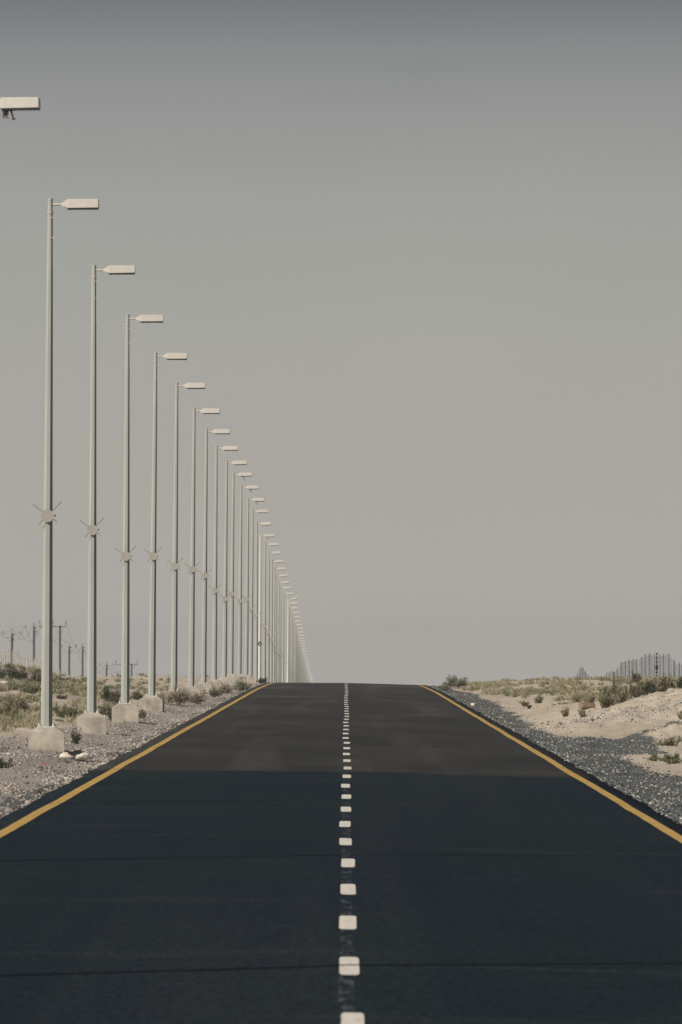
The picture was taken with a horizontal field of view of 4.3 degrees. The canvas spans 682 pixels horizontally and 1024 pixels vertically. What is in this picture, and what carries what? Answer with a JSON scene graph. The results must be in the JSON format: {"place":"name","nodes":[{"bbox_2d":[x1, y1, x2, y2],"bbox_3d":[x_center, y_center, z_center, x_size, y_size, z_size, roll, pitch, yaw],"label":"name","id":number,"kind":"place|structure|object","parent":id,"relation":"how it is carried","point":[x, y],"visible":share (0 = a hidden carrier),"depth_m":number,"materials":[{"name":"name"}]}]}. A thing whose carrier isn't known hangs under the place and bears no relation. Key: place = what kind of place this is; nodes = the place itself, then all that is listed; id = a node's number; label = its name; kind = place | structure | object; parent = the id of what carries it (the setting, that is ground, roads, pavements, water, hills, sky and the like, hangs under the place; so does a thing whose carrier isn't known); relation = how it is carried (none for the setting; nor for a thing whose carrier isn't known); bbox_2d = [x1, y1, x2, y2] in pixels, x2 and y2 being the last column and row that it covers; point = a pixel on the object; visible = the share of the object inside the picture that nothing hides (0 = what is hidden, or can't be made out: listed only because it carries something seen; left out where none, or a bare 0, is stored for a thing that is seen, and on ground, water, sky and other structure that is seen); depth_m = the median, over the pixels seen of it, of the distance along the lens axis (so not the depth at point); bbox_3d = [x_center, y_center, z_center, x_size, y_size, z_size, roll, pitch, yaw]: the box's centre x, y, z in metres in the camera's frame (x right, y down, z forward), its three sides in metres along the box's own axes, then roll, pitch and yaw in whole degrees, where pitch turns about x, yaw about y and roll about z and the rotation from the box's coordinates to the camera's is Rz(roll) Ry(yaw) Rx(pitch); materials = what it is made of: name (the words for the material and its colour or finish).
{"place":"outdoors","nodes":[
{"label":"outdoors","id":0,"kind":"place"},
{"bbox_2d":[0,682,681,1023],"bbox_3d":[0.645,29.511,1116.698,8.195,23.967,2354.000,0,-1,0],"label":"road","id":1,"kind":"structure","parent":0,"point":[314,853],"depth_m":79.93,"materials":[{"name":"black asphalt"}]},
{"bbox_2d":[0,667,681,815],"bbox_3d":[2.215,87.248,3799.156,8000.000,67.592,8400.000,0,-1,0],"label":"ground","id":2,"kind":"structure","parent":0,"point":[606,729],"depth_m":224.07,"materials":[{"name":"beige sand"}]},
{"bbox_2d":[0,758,15,767],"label":"grass clump","id":3,"kind":"object","parent":2,"relation":"on","point":[2,764],"visible":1,"depth_m":149.42,"materials":[{"name":"green plant"}]},
{"bbox_2d":[0,663,16,678],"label":"desert shrub","id":4,"kind":"object","parent":2,"relation":"on","point":[10,672],"visible":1,"depth_m":316.44,"materials":[{"name":"green plant"}]},
{"bbox_2d":[0,689,21,715],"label":"desert shrub","id":5,"kind":"object","parent":2,"relation":"on","point":[9,702],"visible":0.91,"depth_m":237.36,"materials":[{"name":"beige plant"}]},
{"bbox_2d":[1,681,23,690],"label":"desert shrub","id":6,"kind":"object","parent":2,"relation":"on","point":[13,687],"visible":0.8,"depth_m":292.09,"materials":[{"name":"green plant"}]},
{"bbox_2d":[11,630,20,664],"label":"utility pole","id":7,"kind":"object","parent":2,"relation":"on","point":[12,638],"visible":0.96,"depth_m":1011.79,"materials":[{"name":"brown wood"}]},
{"bbox_2d":[12,665,28,679],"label":"desert shrub","id":8,"kind":"object","parent":2,"relation":"on","point":[20,675],"visible":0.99,"depth_m":319.38,"materials":[{"name":"green plant"}]},
{"bbox_2d":[0,97,40,119],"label":"street lamp","id":9,"kind":"object","parent":2,"relation":"on","point":[8,104],"visible":1,"depth_m":142.94,"materials":[{"name":"metal"}]},
{"bbox_2d":[13,697,29,712],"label":"desert shrub","id":10,"kind":"object","parent":2,"relation":"on","point":[24,704],"visible":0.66,"depth_m":241.39,"materials":[{"name":"green plant"}]},
{"bbox_2d":[18,683,40,693],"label":"desert shrub","id":11,"kind":"object","parent":2,"relation":"on","point":[32,689],"visible":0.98,"depth_m":284.82,"materials":[{"name":"green plant"}]},
{"bbox_2d":[25,625,41,659],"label":"utility pole","id":12,"kind":"object","parent":2,"relation":"on","point":[34,631],"visible":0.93,"depth_m":1082.79,"materials":[{"name":"grey wood"}]},
{"bbox_2d":[27,670,40,682],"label":"desert shrub","id":13,"kind":"object","parent":2,"relation":"on","point":[35,676],"visible":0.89,"depth_m":320.58,"materials":[{"name":"green plant"}]},
{"bbox_2d":[1,649,70,675],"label":"fence","id":14,"kind":"object","parent":2,"relation":"on","point":[23,661],"visible":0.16,"depth_m":700.70,"materials":[{"name":"metal"}]},
{"bbox_2d":[39,623,66,671],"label":"utility pole","id":15,"kind":"object","parent":2,"relation":"on","point":[59,645],"visible":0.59,"depth_m":1184.75,"materials":[{"name":"brown wood"}]},
{"bbox_2d":[53,701,69,716],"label":"desert shrub","id":16,"kind":"object","parent":2,"relation":"on","point":[60,708],"visible":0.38,"depth_m":238.74,"materials":[{"name":"green plant"}]},
{"bbox_2d":[56,694,67,699],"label":"desert shrub","id":17,"kind":"object","parent":2,"relation":"on","point":[61,697],"visible":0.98,"depth_m":272.44,"materials":[{"name":"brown plant"}]},
{"bbox_2d":[28,198,98,751],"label":"street lamp","id":18,"kind":"object","parent":2,"relation":"on","point":[46,734],"visible":0.83,"depth_m":172.94,"materials":[{"name":"metal"}]},
{"bbox_2d":[52,703,83,718],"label":"desert shrub","id":19,"kind":"object","parent":2,"relation":"on","point":[70,712],"visible":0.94,"depth_m":236.09,"materials":[{"name":"green plant"}]},
{"bbox_2d":[61,644,75,674],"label":"utility pole","id":20,"kind":"object","parent":2,"relation":"on","point":[69,648],"visible":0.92,"depth_m":1220.74,"materials":[{"name":"grey wood"}]},
{"bbox_2d":[70,727,81,743],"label":"desert shrub","id":21,"kind":"object","parent":2,"relation":"on","point":[76,738],"visible":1,"depth_m":180.63,"materials":[{"name":"green plant"}]},
{"bbox_2d":[60,750,92,760],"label":"broken rock pieces","id":22,"kind":"object","parent":2,"relation":"on","point":[79,755],"visible":0.99,"depth_m":160.88,"materials":[{"name":"stone"}]},
{"bbox_2d":[75,644,84,674],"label":"utility pole","id":23,"kind":"object","parent":2,"relation":"on","point":[82,667],"visible":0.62,"depth_m":1281.80,"materials":[{"name":"grey wood"}]},
{"bbox_2d":[97,697,112,716],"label":"desert shrub","id":24,"kind":"object","parent":2,"relation":"on","point":[103,710],"visible":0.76,"depth_m":242.45,"materials":[{"name":"green plant"}]},
{"bbox_2d":[99,686,112,701],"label":"desert shrub","id":25,"kind":"object","parent":2,"relation":"on","point":[105,695],"visible":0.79,"depth_m":284.96,"materials":[{"name":"green plant"}]},
{"bbox_2d":[77,265,134,734],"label":"street lamp","id":26,"kind":"object","parent":2,"relation":"on","point":[91,719],"visible":0.84,"depth_m":203.94,"materials":[{"name":"metal"}]},
{"bbox_2d":[0,663,217,736],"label":"dry scrub","id":27,"kind":"object","parent":2,"relation":"on","point":[28,721],"visible":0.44,"depth_m":307.23,"materials":[{"name":"plant"}]},
{"bbox_2d":[106,708,111,720],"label":"desert shrub","id":28,"kind":"object","parent":2,"relation":"on","point":[110,715],"visible":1,"depth_m":235.35,"materials":[{"name":"green plant"}]},
{"bbox_2d":[109,688,120,705],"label":"desert shrub","id":29,"kind":"object","parent":2,"relation":"on","point":[115,697],"visible":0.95,"depth_m":271.92,"materials":[{"name":"green plant"}]},
{"bbox_2d":[131,689,143,699],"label":"desert shrub","id":30,"kind":"object","parent":2,"relation":"on","point":[137,695],"visible":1,"depth_m":303.91,"materials":[{"name":"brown plant"}]},
{"bbox_2d":[112,314,163,722],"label":"street lamp","id":31,"kind":"object","parent":2,"relation":"on","point":[125,709],"visible":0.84,"depth_m":234.95,"materials":[{"name":"metal"}]},
{"bbox_2d":[139,708,145,718],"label":"desert shrub","id":32,"kind":"object","parent":2,"relation":"on","point":[142,715],"visible":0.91,"depth_m":243.15,"materials":[{"name":"brown plant"}]},
{"bbox_2d":[139,352,186,711],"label":"street lamp","id":33,"kind":"object","parent":2,"relation":"on","point":[151,700],"visible":0.8,"depth_m":265.94,"materials":[{"name":"metal"}]},
{"bbox_2d":[158,684,192,704],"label":"desert shrub","id":34,"kind":"object","parent":2,"relation":"on","point":[180,699],"visible":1,"depth_m":288.59,"materials":[{"name":"beige plant"}]},
{"bbox_2d":[164,382,204,702],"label":"street lamp","id":35,"kind":"object","parent":2,"relation":"on","point":[174,629],"visible":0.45,"depth_m":296.94,"materials":[{"name":"metal"}]},
{"bbox_2d":[187,689,208,703],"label":"desert shrub","id":36,"kind":"object","parent":2,"relation":"on","point":[197,699],"visible":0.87,"depth_m":298.92,"materials":[{"name":"beige plant"}]},
{"bbox_2d":[182,408,219,695],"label":"street lamp","id":37,"kind":"object","parent":2,"relation":"on","point":[191,687],"visible":0.79,"depth_m":327.92,"materials":[{"name":"metal"}]},
{"bbox_2d":[196,429,229,691],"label":"street lamp","id":38,"kind":"object","parent":2,"relation":"on","point":[203,684],"visible":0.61,"depth_m":358.93,"materials":[{"name":"metal"}]},
{"bbox_2d":[208,686,224,696],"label":"desert shrub","id":39,"kind":"object","parent":2,"relation":"on","point":[212,693],"visible":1,"depth_m":333.51,"materials":[{"name":"green plant"}]},
{"bbox_2d":[208,446,237,688],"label":"street lamp","id":40,"kind":"object","parent":2,"relation":"on","point":[214,681],"visible":0.69,"depth_m":389.93,"materials":[{"name":"metal"}]},
{"bbox_2d":[216,681,233,692],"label":"desert shrub","id":41,"kind":"object","parent":2,"relation":"on","point":[227,690],"visible":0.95,"depth_m":360.67,"materials":[{"name":"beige plant"}]},
{"bbox_2d":[218,460,246,684],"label":"street lamp","id":42,"kind":"object","parent":2,"relation":"on","point":[223,678],"visible":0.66,"depth_m":420.93,"materials":[{"name":"metal"}]},
{"bbox_2d":[227,472,251,683],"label":"street lamp","id":43,"kind":"object","parent":2,"relation":"on","point":[232,677],"visible":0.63,"depth_m":451.92,"materials":[{"name":"metal"}]},
{"bbox_2d":[233,677,253,690],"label":"desert shrub","id":44,"kind":"object","parent":2,"relation":"on","point":[241,686],"visible":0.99,"depth_m":376.33,"materials":[{"name":"green plant"}]},
{"bbox_2d":[235,485,258,682],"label":"street lamp","id":45,"kind":"object","parent":2,"relation":"on","point":[239,673],"visible":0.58,"depth_m":482.91,"materials":[{"name":"metal"}]},
{"bbox_2d":[243,498,264,682],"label":"street lamp","id":46,"kind":"object","parent":2,"relation":"on","point":[246,674],"visible":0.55,"depth_m":513.92,"materials":[{"name":"metal"}]},
{"bbox_2d":[249,509,267,682],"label":"street lamp","id":47,"kind":"object","parent":2,"relation":"on","point":[251,607],"visible":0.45,"depth_m":544.91,"materials":[{"name":"metal"}]},
{"bbox_2d":[256,676,267,683],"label":"desert shrub","id":48,"kind":"object","parent":2,"relation":"on","point":[261,680],"visible":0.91,"depth_m":469.85,"materials":[{"name":"green plant"}]},
{"bbox_2d":[253,522,271,683],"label":"street lamp","id":49,"kind":"object","parent":2,"relation":"on","point":[256,615],"visible":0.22,"depth_m":575.91,"materials":[{"name":"metal"}]},
{"bbox_2d":[258,534,273,678],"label":"street lamp","id":50,"kind":"object","parent":2,"relation":"on","point":[259,635],"visible":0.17,"depth_m":606.89,"materials":[{"name":"metal"}]},
{"bbox_2d":[262,543,278,678],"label":"street lamp","id":51,"kind":"object","parent":2,"relation":"on","point":[264,636],"visible":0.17,"depth_m":637.89,"materials":[{"name":"metal"}]},
{"bbox_2d":[266,551,280,682],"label":"street lamp","id":52,"kind":"object","parent":2,"relation":"on","point":[268,636],"visible":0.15,"depth_m":668.90,"materials":[{"name":"metal"}]},
{"bbox_2d":[270,560,283,682],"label":"street lamp","id":53,"kind":"object","parent":2,"relation":"on","point":[271,643],"visible":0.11,"depth_m":699.90,"materials":[{"name":"metal"}]},
{"bbox_2d":[273,567,285,682],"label":"street lamp","id":54,"kind":"object","parent":2,"relation":"on","point":[280,568],"visible":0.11,"depth_m":730.88,"materials":[{"name":"metal"}]},
{"bbox_2d":[275,574,287,681],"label":"street lamp","id":55,"kind":"object","parent":2,"relation":"on","point":[282,575],"visible":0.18,"depth_m":761.87,"materials":[{"name":"metal"}]},
{"bbox_2d":[277,581,288,681],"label":"street lamp","id":56,"kind":"object","parent":2,"relation":"on","point":[284,582],"visible":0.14,"depth_m":792.86,"materials":[{"name":"metal"}]},
{"bbox_2d":[279,587,290,682],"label":"street lamp","id":57,"kind":"object","parent":2,"relation":"on","point":[280,637],"visible":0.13,"depth_m":823.85,"materials":[{"name":"metal"}]},
{"bbox_2d":[282,592,292,682],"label":"street lamp","id":58,"kind":"object","parent":2,"relation":"on","point":[289,593],"visible":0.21,"depth_m":854.86,"materials":[{"name":"metal"}]},
{"bbox_2d":[286,602,296,682],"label":"street lamp","id":59,"kind":"object","parent":2,"relation":"on","point":[287,619],"visible":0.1,"depth_m":916.87,"materials":[{"name":"metal"}]},
{"bbox_2d":[287,597,297,682],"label":"street lamp","id":60,"kind":"object","parent":2,"relation":"on","point":[288,641],"visible":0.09,"depth_m":885.84,"materials":[{"name":"metal"}]},
{"bbox_2d":[289,607,297,682],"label":"street lamp","id":61,"kind":"object","parent":2,"relation":"on","point":[289,640],"visible":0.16,"depth_m":947.83,"materials":[{"name":"metal"}]},
{"bbox_2d":[290,612,298,682],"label":"street lamp","id":62,"kind":"object","parent":2,"relation":"on","point":[290,641],"visible":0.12,"depth_m":978.82,"materials":[{"name":"metal"}]},
{"bbox_2d":[291,616,300,682],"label":"street lamp","id":63,"kind":"object","parent":2,"relation":"on","point":[292,669],"visible":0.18,"depth_m":1009.83,"materials":[{"name":"metal"}]},
{"bbox_2d":[293,620,300,682],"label":"street lamp","id":64,"kind":"object","parent":2,"relation":"on","point":[293,646],"visible":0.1,"depth_m":1040.81,"materials":[{"name":"metal"}]},
{"bbox_2d":[294,624,301,682],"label":"street lamp","id":65,"kind":"object","parent":2,"relation":"on","point":[294,649],"visible":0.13,"depth_m":1071.79,"materials":[{"name":"metal"}]},
{"bbox_2d":[295,628,302,682],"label":"street lamp","id":66,"kind":"object","parent":2,"relation":"on","point":[295,652],"visible":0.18,"depth_m":1102.79,"materials":[{"name":"metal"}]},
{"bbox_2d":[296,631,303,682],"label":"street lamp","id":67,"kind":"object","parent":2,"relation":"on","point":[296,652],"visible":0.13,"depth_m":1133.79,"materials":[{"name":"metal"}]},
{"bbox_2d":[297,635,304,682],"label":"street lamp","id":68,"kind":"object","parent":2,"relation":"on","point":[297,656],"visible":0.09,"depth_m":1164.81,"materials":[{"name":"metal"}]},
{"bbox_2d":[298,640,304,682],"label":"street lamp","id":69,"kind":"object","parent":2,"relation":"on","point":[298,658],"visible":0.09,"depth_m":1226.76,"materials":[{"name":"metal"}]},
{"bbox_2d":[299,643,305,682],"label":"street lamp","id":70,"kind":"object","parent":2,"relation":"on","point":[299,659],"visible":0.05,"depth_m":1257.77,"materials":[{"name":"metal"}]},
{"bbox_2d":[301,651,307,682],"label":"street lamp","id":71,"kind":"object","parent":2,"relation":"on","point":[301,663],"visible":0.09,"depth_m":1350.74,"materials":[{"name":"metal"}]},
{"bbox_2d":[0,676,681,818],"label":"pebbles","id":72,"kind":"object","parent":2,"relation":"on","point":[65,780],"visible":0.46,"depth_m":175.80,"materials":[{"name":"grey gravel"}]},
{"bbox_2d":[438,680,452,690],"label":"desert shrub","id":73,"kind":"object","parent":2,"relation":"on","point":[444,687],"visible":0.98,"depth_m":399.84,"materials":[{"name":"green plant"}]},
{"bbox_2d":[445,674,468,688],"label":"desert shrub","id":74,"kind":"object","parent":2,"relation":"on","point":[452,679],"visible":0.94,"depth_m":435.69,"materials":[{"name":"green plant"}]},
{"bbox_2d":[535,694,541,702],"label":"grass clump","id":75,"kind":"object","parent":2,"relation":"on","point":[538,699],"visible":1,"depth_m":319.83,"materials":[{"name":"green plant"}]},
{"bbox_2d":[560,707,569,716],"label":"grass clump","id":76,"kind":"object","parent":2,"relation":"on","point":[565,713],"visible":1,"depth_m":245.44,"materials":[{"name":"beige plant"}]},
{"bbox_2d":[573,692,582,701],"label":"desert shrub","id":77,"kind":"object","parent":2,"relation":"on","point":[576,698],"visible":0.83,"depth_m":277.62,"materials":[{"name":"green plant"}]},
{"bbox_2d":[578,708,587,717],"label":"grass clump","id":78,"kind":"object","parent":2,"relation":"on","point":[581,712],"visible":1,"depth_m":238.10,"materials":[{"name":"beige plant"}]},
{"bbox_2d":[579,702,594,709],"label":"rusty drum","id":79,"kind":"object","parent":2,"relation":"on","point":[586,705],"visible":0.74,"depth_m":251.36,"materials":[{"name":"metal"}]},
{"bbox_2d":[583,691,595,701],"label":"desert shrub","id":80,"kind":"object","parent":2,"relation":"on","point":[591,698],"visible":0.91,"depth_m":264.21,"materials":[{"name":"beige plant"}]},
{"bbox_2d":[596,685,612,707],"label":"desert shrub","id":81,"kind":"object","parent":2,"relation":"on","point":[604,700],"visible":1,"depth_m":245.42,"materials":[{"name":"green plant"}]},
{"bbox_2d":[597,685,616,697],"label":"desert shrub","id":82,"kind":"object","parent":2,"relation":"on","point":[607,690],"visible":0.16,"depth_m":254.49,"materials":[{"name":"green plant"}]},
{"bbox_2d":[609,693,617,705],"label":"desert shrub","id":83,"kind":"object","parent":2,"relation":"on","point":[614,700],"visible":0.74,"depth_m":247.88,"materials":[{"name":"green plant"}]},
{"bbox_2d":[612,671,618,694],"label":"desert shrub","id":84,"kind":"object","parent":2,"relation":"on","point":[614,683],"visible":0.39,"depth_m":299.95,"materials":[{"name":"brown plant"}]},
{"bbox_2d":[611,683,632,703],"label":"desert shrub","id":85,"kind":"object","parent":2,"relation":"on","point":[621,697],"visible":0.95,"depth_m":249.87,"materials":[{"name":"green plant"}]},
{"bbox_2d":[616,680,635,698],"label":"desert shrub","id":86,"kind":"object","parent":2,"relation":"on","point":[624,686],"visible":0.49,"depth_m":254.89,"materials":[{"name":"green plant"}]},
{"bbox_2d":[577,653,681,677],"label":"fence","id":87,"kind":"object","parent":2,"relation":"on","point":[621,671],"visible":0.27,"depth_m":738.91,"materials":[{"name":"grey metal"}]},
{"bbox_2d":[627,683,644,698],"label":"desert shrub","id":88,"kind":"object","parent":2,"relation":"on","point":[636,692],"visible":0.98,"depth_m":252.87,"materials":[{"name":"green plant"}]},
{"bbox_2d":[631,670,641,681],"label":"desert shrub","id":89,"kind":"object","parent":2,"relation":"on","point":[634,675],"visible":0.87,"depth_m":429.80,"materials":[{"name":"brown plant"}]},
{"bbox_2d":[633,678,643,696],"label":"desert shrub","id":90,"kind":"object","parent":2,"relation":"on","point":[638,684],"visible":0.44,"depth_m":255.90,"materials":[{"name":"green plant"}]},
{"bbox_2d":[640,680,656,695],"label":"desert shrub","id":91,"kind":"object","parent":2,"relation":"on","point":[648,688],"visible":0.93,"depth_m":255.87,"materials":[{"name":"green plant"}]},
{"bbox_2d":[643,676,664,691],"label":"desert shrub","id":92,"kind":"object","parent":2,"relation":"on","point":[659,688],"visible":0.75,"depth_m":258.38,"materials":[{"name":"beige plant"}]},
{"bbox_2d":[643,752,667,760],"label":"grass clump","id":93,"kind":"object","parent":2,"relation":"on","point":[654,757],"visible":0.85,"depth_m":171.16,"materials":[{"name":"green plant"}]},
{"bbox_2d":[653,673,669,691],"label":"desert shrub","id":94,"kind":"object","parent":2,"relation":"on","point":[664,685],"visible":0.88,"depth_m":259.51,"materials":[{"name":"green plant"}]},
{"bbox_2d":[656,736,681,745],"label":"grass clump","id":95,"kind":"object","parent":2,"relation":"on","point":[667,742],"visible":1,"depth_m":197.33,"materials":[{"name":"green plant"}]},
{"bbox_2d":[660,672,678,687],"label":"desert shrub","id":96,"kind":"object","parent":2,"relation":"on","point":[670,682],"visible":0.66,"depth_m":262.34,"materials":[{"name":"green plant"}]},
{"bbox_2d":[659,752,681,763],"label":"grass clump","id":97,"kind":"object","parent":2,"relation":"on","point":[669,759],"visible":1,"depth_m":168.79,"materials":[{"name":"green plant"}]},
{"bbox_2d":[670,676,681,688],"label":"desert shrub","id":98,"kind":"object","parent":2,"relation":"on","point":[679,684],"visible":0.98,"depth_m":261.85,"materials":[{"name":"green plant"}]},
{"bbox_2d":[0,0,681,685],"label":"sky","id":99,"kind":"structure","parent":0,"point":[419,262],"materials":[{"name":"grey"}]},
{"bbox_2d":[426,685,681,823],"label":"gravel","id":100,"kind":"structure","parent":0,"point":[592,770],"depth_m":180.07,"materials":[{"name":"grey gravel"}]},
{"bbox_2d":[443,675,678,705],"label":"dry grass","id":101,"kind":"structure","parent":0,"point":[553,687],"depth_m":400.00,"materials":[{"name":"plant"}]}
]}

